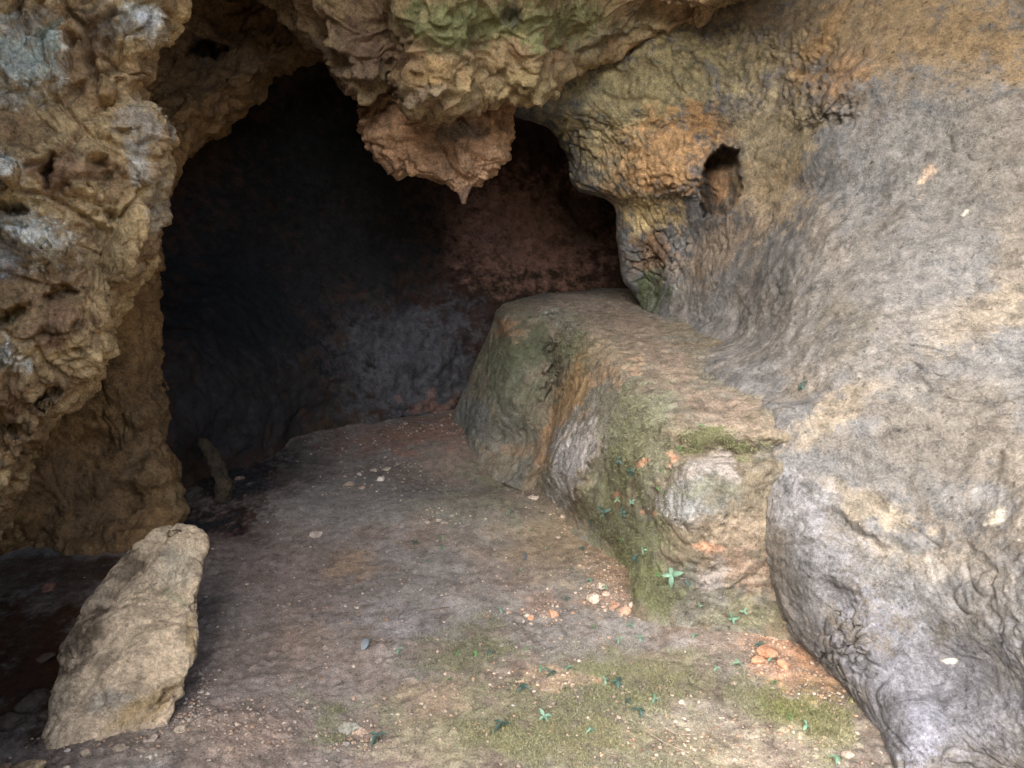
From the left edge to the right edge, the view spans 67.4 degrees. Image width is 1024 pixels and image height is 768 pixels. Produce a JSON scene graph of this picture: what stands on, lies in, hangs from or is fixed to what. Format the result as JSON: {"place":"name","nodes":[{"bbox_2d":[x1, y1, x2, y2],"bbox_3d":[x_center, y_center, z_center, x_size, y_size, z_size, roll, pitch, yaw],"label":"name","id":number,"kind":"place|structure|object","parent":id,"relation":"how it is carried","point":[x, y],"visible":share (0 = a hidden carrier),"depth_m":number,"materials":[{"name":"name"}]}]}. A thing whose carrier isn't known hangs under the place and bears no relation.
{"place":"outdoors","nodes":[
{"label":"outdoors","id":0,"kind":"place"},
{"bbox_2d":[0,0,325,556],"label":"wall","id":1,"kind":"structure","parent":0,"point":[106,474],"depth_m":3.91,"materials":[{"name":"stone"}]},
{"bbox_2d":[159,61,627,489],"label":"wall back","id":2,"kind":"structure","parent":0,"point":[324,271],"depth_m":5.56,"materials":[{"name":"grey stone"}]},
{"bbox_2d":[0,409,893,767],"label":"ground","id":3,"kind":"structure","parent":0,"point":[34,621],"depth_m":2.97,"materials":[{"name":"soil"}]},
{"bbox_2d":[0,762,11,767],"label":"stone","id":4,"kind":"object","parent":3,"relation":"on","point":[6,765],"visible":0.99,"depth_m":2.22,"materials":[{"name":"brown stone"}]},
{"bbox_2d":[0,712,26,730],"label":"stone","id":5,"kind":"object","parent":3,"relation":"on","point":[10,721],"visible":1,"depth_m":2.40,"materials":[{"name":"stone"}]},
{"bbox_2d":[11,759,46,767],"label":"stone","id":6,"kind":"object","parent":3,"relation":"on","point":[36,763],"visible":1,"depth_m":2.18,"materials":[{"name":"brown stone"}]},
{"bbox_2d":[13,688,50,713],"bbox_3d":[-1.567,1.038,2.526,0.076,0.051,0.124,6,15,26],"label":"stone","id":7,"kind":"object","parent":3,"relation":"on","point":[35,700],"visible":0.86,"depth_m":2.50,"materials":[{"name":"stone"}]},
{"bbox_2d":[37,709,47,720],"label":"stone","id":8,"kind":"object","parent":3,"relation":"on","point":[42,716],"visible":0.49,"depth_m":2.44,"materials":[{"name":"grey stone"}]},
{"bbox_2d":[36,652,55,663],"bbox_3d":[-1.693,0.993,2.791,0.065,0.030,0.051,0,13,0],"label":"stone","id":9,"kind":"object","parent":3,"relation":"on","point":[43,658],"visible":1,"depth_m":2.78,"materials":[{"name":"grey stone"}]},
{"bbox_2d":[40,582,55,592],"bbox_3d":[-1.990,0.872,3.290,0.063,0.040,0.073,0,13,0],"label":"stone","id":10,"kind":"object","parent":3,"relation":"on","point":[47,587],"visible":0.98,"depth_m":3.27,"materials":[{"name":"brown stone"}]},
{"bbox_2d":[81,748,91,756],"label":"stone","id":11,"kind":"object","parent":3,"relation":"on","point":[86,752],"visible":1,"depth_m":2.23,"materials":[{"name":"beige stone"}]},
{"bbox_2d":[0,0,191,542],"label":"rock pillar","id":12,"kind":"object","parent":3,"relation":"on","point":[89,140],"visible":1,"depth_m":2.71,"materials":[{"name":"stone"}]},
{"bbox_2d":[112,743,126,751],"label":"stone","id":13,"kind":"object","parent":3,"relation":"on","point":[119,747],"visible":1,"depth_m":2.24,"materials":[{"name":"beige stone"}]},
{"bbox_2d":[41,523,209,748],"bbox_3d":[-1.275,0.859,2.591,0.487,0.501,0.820,0,13,0],"label":"slab boulder","id":14,"kind":"object","parent":3,"relation":"on","point":[126,656],"visible":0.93,"depth_m":2.48,"materials":[{"name":"stone"}]},
{"bbox_2d":[147,734,157,741],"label":"stone","id":15,"kind":"object","parent":3,"relation":"on","point":[153,737],"visible":1,"depth_m":2.29,"materials":[{"name":"beige stone"}]},
{"bbox_2d":[173,722,189,732],"bbox_3d":[-1.010,1.054,2.353,0.032,0.026,0.052,7,15,26],"label":"stone","id":16,"kind":"object","parent":3,"relation":"on","point":[184,726],"visible":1,"depth_m":2.34,"materials":[{"name":"beige stone"}]},
{"bbox_2d":[198,438,234,502],"bbox_3d":[-1.653,0.480,4.318,0.132,0.327,0.295,-10,17,-37],"label":"rock stump","id":17,"kind":"object","parent":3,"relation":"on","point":[224,487],"visible":1,"depth_m":4.29,"materials":[{"name":"stone"}]},
{"bbox_2d":[235,476,244,479],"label":"stone","id":18,"kind":"object","parent":3,"relation":"on","point":[238,477],"visible":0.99,"depth_m":4.61,"materials":[{"name":"grey stone"}]},
{"bbox_2d":[309,531,322,537],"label":"stone","id":19,"kind":"object","parent":3,"relation":"on","point":[315,534],"visible":1,"depth_m":3.87,"materials":[{"name":"grey stone"}]},
{"bbox_2d":[343,741,349,746],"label":"stone","id":20,"kind":"object","parent":3,"relation":"on","point":[346,743],"visible":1,"depth_m":2.38,"materials":[{"name":"grey stone"}]},
{"bbox_2d":[342,481,355,486],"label":"stone","id":21,"kind":"object","parent":3,"relation":"on","point":[350,484],"visible":1,"depth_m":4.50,"materials":[{"name":"stone"}]},
{"bbox_2d":[338,721,361,734],"bbox_3d":[-0.520,1.100,2.457,0.072,0.023,0.050,-8,15,-31],"label":"stone","id":22,"kind":"object","parent":3,"relation":"on","point":[348,728],"visible":1,"depth_m":2.45,"materials":[{"name":"grey stone"}]},
{"bbox_2d":[355,727,365,734],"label":"stone","id":23,"kind":"object","parent":3,"relation":"on","point":[360,730],"visible":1,"depth_m":2.44,"materials":[{"name":"beige stone"}]},
{"bbox_2d":[361,638,368,649],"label":"stone","id":24,"kind":"object","parent":3,"relation":"on","point":[364,643],"visible":1,"depth_m":2.87,"materials":[{"name":"grey stone"}]},
{"bbox_2d":[369,731,387,746],"bbox_3d":[-0.420,1.103,2.394,0.056,0.037,0.041,-8,15,-30],"label":"seedling","id":25,"kind":"object","parent":3,"relation":"on","point":[374,737],"visible":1,"depth_m":2.39,"materials":[{"name":"green plant"}]},
{"bbox_2d":[376,476,384,480],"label":"stone","id":26,"kind":"object","parent":3,"relation":"on","point":[379,478],"visible":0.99,"depth_m":4.63,"materials":[{"name":"white stone"}]},
{"bbox_2d":[381,467,390,470],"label":"stone","id":27,"kind":"object","parent":3,"relation":"on","point":[386,468],"visible":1,"depth_m":4.87,"materials":[{"name":"beige stone"}]},
{"bbox_2d":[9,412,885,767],"bbox_3d":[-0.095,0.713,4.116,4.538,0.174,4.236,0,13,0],"label":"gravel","id":28,"kind":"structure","parent":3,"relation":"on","point":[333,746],"depth_m":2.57,"materials":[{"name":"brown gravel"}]},
{"bbox_2d":[517,683,528,692],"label":"seedling","id":29,"kind":"object","parent":3,"relation":"on","point":[522,686],"visible":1,"depth_m":2.61,"materials":[{"name":"green plant"}]},
{"bbox_2d":[183,461,863,767],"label":"moss","id":30,"kind":"object","parent":3,"relation":"on","point":[813,720],"visible":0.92,"depth_m":2.54,"materials":[{"name":"green plant"}]},
{"bbox_2d":[494,719,510,733],"bbox_3d":[-0.034,1.087,2.443,0.054,0.038,0.041,-2,13,-10],"label":"seedling","id":31,"kind":"object","parent":30,"relation":"on","point":[499,724],"visible":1,"depth_m":2.44,"materials":[{"name":"green plant"}]},
{"bbox_2d":[803,719,809,730],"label":"seedling","id":32,"kind":"object","parent":30,"relation":"on","point":[805,726],"visible":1,"depth_m":2.44,"materials":[{"name":"teal plant"}]},
{"bbox_2d":[828,754,841,763],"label":"seedling","id":33,"kind":"object","parent":30,"relation":"on","point":[838,757],"visible":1,"depth_m":2.30,"materials":[{"name":"teal plant"}]},
{"bbox_2d":[528,614,534,620],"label":"stone","id":34,"kind":"object","parent":3,"relation":"on","point":[531,617],"visible":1,"depth_m":3.09,"materials":[{"name":"orange stone"}]},
{"bbox_2d":[528,495,538,500],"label":"stone","id":35,"kind":"object","parent":3,"relation":"on","point":[532,497],"visible":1,"depth_m":4.22,"materials":[{"name":"beige stone"}]},
{"bbox_2d":[539,708,551,720],"bbox_3d":[0.106,1.070,2.469,0.044,0.034,0.034,3,13,12],"label":"seedling","id":36,"kind":"object","parent":3,"relation":"on","point":[544,715],"visible":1,"depth_m":2.47,"materials":[{"name":"teal plant"}]},
{"bbox_2d":[545,667,556,677],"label":"seedling","id":37,"kind":"object","parent":3,"relation":"on","point":[548,670],"visible":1,"depth_m":2.71,"materials":[{"name":"green plant"}]},
{"bbox_2d":[548,609,558,617],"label":"stone","id":38,"kind":"object","parent":3,"relation":"on","point":[552,613],"visible":1,"depth_m":3.10,"materials":[{"name":"orange stone"}]},
{"bbox_2d":[586,593,599,603],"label":"stone","id":39,"kind":"object","parent":3,"relation":"on","point":[592,598],"visible":1,"depth_m":3.19,"materials":[{"name":"beige stone"}]},
{"bbox_2d":[596,583,606,588],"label":"stone","id":40,"kind":"object","parent":3,"relation":"on","point":[599,585],"visible":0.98,"depth_m":3.30,"materials":[{"name":"beige stone"}]},
{"bbox_2d":[602,591,609,596],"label":"stone","id":41,"kind":"object","parent":3,"relation":"on","point":[605,593],"visible":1,"depth_m":3.22,"materials":[{"name":"beige stone"}]},
{"bbox_2d":[609,601,620,609],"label":"stone","id":42,"kind":"object","parent":3,"relation":"on","point":[613,605],"visible":1,"depth_m":3.13,"materials":[{"name":"brown stone"}]},
{"bbox_2d":[610,677,621,688],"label":"seedling","id":43,"kind":"object","parent":3,"relation":"on","point":[618,682],"visible":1,"depth_m":2.65,"materials":[{"name":"green plant"}]},
{"bbox_2d":[453,288,791,640],"bbox_3d":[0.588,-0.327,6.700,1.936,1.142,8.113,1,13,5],"label":"rock ledge","id":44,"kind":"object","parent":3,"relation":"on","point":[723,550],"visible":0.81,"depth_m":3.45,"materials":[{"name":"brown stone"}]},
{"bbox_2d":[597,505,610,517],"bbox_3d":[0.415,0.571,3.444,0.042,0.050,0.057,-7,15,-26],"label":"seedling","id":45,"kind":"object","parent":44,"relation":"on","point":[602,511],"visible":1,"depth_m":3.43,"materials":[{"name":"green plant"}]},
{"bbox_2d":[615,456,621,465],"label":"seedling","id":46,"kind":"object","parent":44,"relation":"on","point":[618,461],"visible":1,"depth_m":3.19,"materials":[{"name":"green plant"}]},
{"bbox_2d":[619,506,627,516],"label":"seedling","id":47,"kind":"object","parent":44,"relation":"attached to","point":[623,513],"visible":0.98,"depth_m":3.25,"materials":[{"name":"green plant"}]},
{"bbox_2d":[474,307,780,632],"bbox_3d":[0.496,0.283,4.015,1.530,1.066,2.680,0,13,0],"label":"moss","id":48,"kind":"object","parent":44,"relation":"on","point":[710,430],"visible":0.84,"depth_m":3.19,"materials":[{"name":"green plant"}]},
{"bbox_2d":[627,467,633,475],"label":"seedling","id":49,"kind":"object","parent":44,"relation":"on","point":[630,472],"visible":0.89,"depth_m":3.08,"materials":[{"name":"green plant"}]},
{"bbox_2d":[631,554,638,562],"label":"seedling","id":50,"kind":"object","parent":44,"relation":"on","point":[634,558],"visible":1,"depth_m":3.07,"materials":[{"name":"green plant"}]},
{"bbox_2d":[662,568,683,586],"bbox_3d":[0.601,0.729,2.872,0.056,0.071,0.064,-10,17,-37],"label":"seedling","id":51,"kind":"object","parent":44,"relation":"on","point":[670,574],"visible":1,"depth_m":2.87,"materials":[{"name":"teal plant"}]},
{"bbox_2d":[727,612,738,623],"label":"seedling","id":52,"kind":"object","parent":44,"relation":"on","point":[732,618],"visible":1,"depth_m":2.90,"materials":[{"name":"teal plant"}]},
{"bbox_2d":[739,607,748,614],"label":"seedling","id":53,"kind":"object","parent":44,"relation":"on","point":[745,611],"visible":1,"depth_m":2.90,"materials":[{"name":"teal plant"}]},
{"bbox_2d":[617,606,631,615],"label":"stone","id":54,"kind":"object","parent":3,"relation":"on","point":[626,610],"visible":1,"depth_m":3.10,"materials":[{"name":"beige stone"}]},
{"bbox_2d":[630,707,644,717],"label":"seedling","id":55,"kind":"object","parent":3,"relation":"on","point":[640,710],"visible":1,"depth_m":2.49,"materials":[{"name":"green plant"}]},
{"bbox_2d":[645,730,688,752],"bbox_3d":[0.471,1.103,2.369,0.155,0.023,0.022,10,16,36],"label":"twig","id":56,"kind":"object","parent":3,"relation":"on","point":[666,743],"visible":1,"depth_m":2.37,"materials":[{"name":"wood"}]},
{"bbox_2d":[664,727,694,734],"bbox_3d":[0.527,1.097,2.417,0.097,0.011,0.023,3,13,13],"label":"twig","id":57,"kind":"object","parent":3,"relation":"on","point":[678,733],"visible":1,"depth_m":2.41,"materials":[{"name":"wood"}]},
{"bbox_2d":[679,700,686,704],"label":"stone","id":58,"kind":"object","parent":3,"relation":"on","point":[682,702],"visible":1,"depth_m":2.56,"materials":[{"name":"beige stone"}]},
{"bbox_2d":[751,655,765,664],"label":"stone","id":59,"kind":"object","parent":3,"relation":"on","point":[756,659],"visible":1,"depth_m":2.75,"materials":[{"name":"orange stone"}]},
{"bbox_2d":[756,644,777,658],"bbox_3d":[0.931,0.983,2.788,0.077,0.061,0.065,0,13,0],"label":"stone","id":60,"kind":"object","parent":3,"relation":"on","point":[764,651],"visible":0.98,"depth_m":2.78,"materials":[{"name":"stone"}]},
{"bbox_2d":[775,659,789,669],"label":"stone","id":61,"kind":"object","parent":3,"relation":"on","point":[782,664],"visible":0.99,"depth_m":2.73,"materials":[{"name":"stone"}]},
{"bbox_2d":[841,750,854,759],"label":"stone","id":62,"kind":"object","parent":3,"relation":"on","point":[847,754],"visible":1,"depth_m":2.33,"materials":[{"name":"beige stone"}]},
{"bbox_2d":[257,0,745,124],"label":"ceiling","id":63,"kind":"structure","parent":0,"point":[438,62],"depth_m":3.77,"materials":[{"name":"stone"}]},
{"bbox_2d":[356,87,517,203],"bbox_3d":[-0.447,-2.053,5.157,1.382,1.647,2.208,0,13,0],"label":"hanging rock","id":64,"kind":"object","parent":63,"relation":"hanging from","point":[461,156],"visible":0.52,"depth_m":4.28,"materials":[{"name":"stone"}]},
{"bbox_2d":[513,0,1023,767],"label":"wall","id":65,"kind":"structure","parent":0,"point":[825,198],"depth_m":3.11,"materials":[{"name":"grey stone"}]},
{"bbox_2d":[798,380,806,390],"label":"seedling","id":66,"kind":"object","parent":65,"relation":"on","point":[801,385],"visible":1,"depth_m":2.93,"materials":[{"name":"green plant"}]}
]}

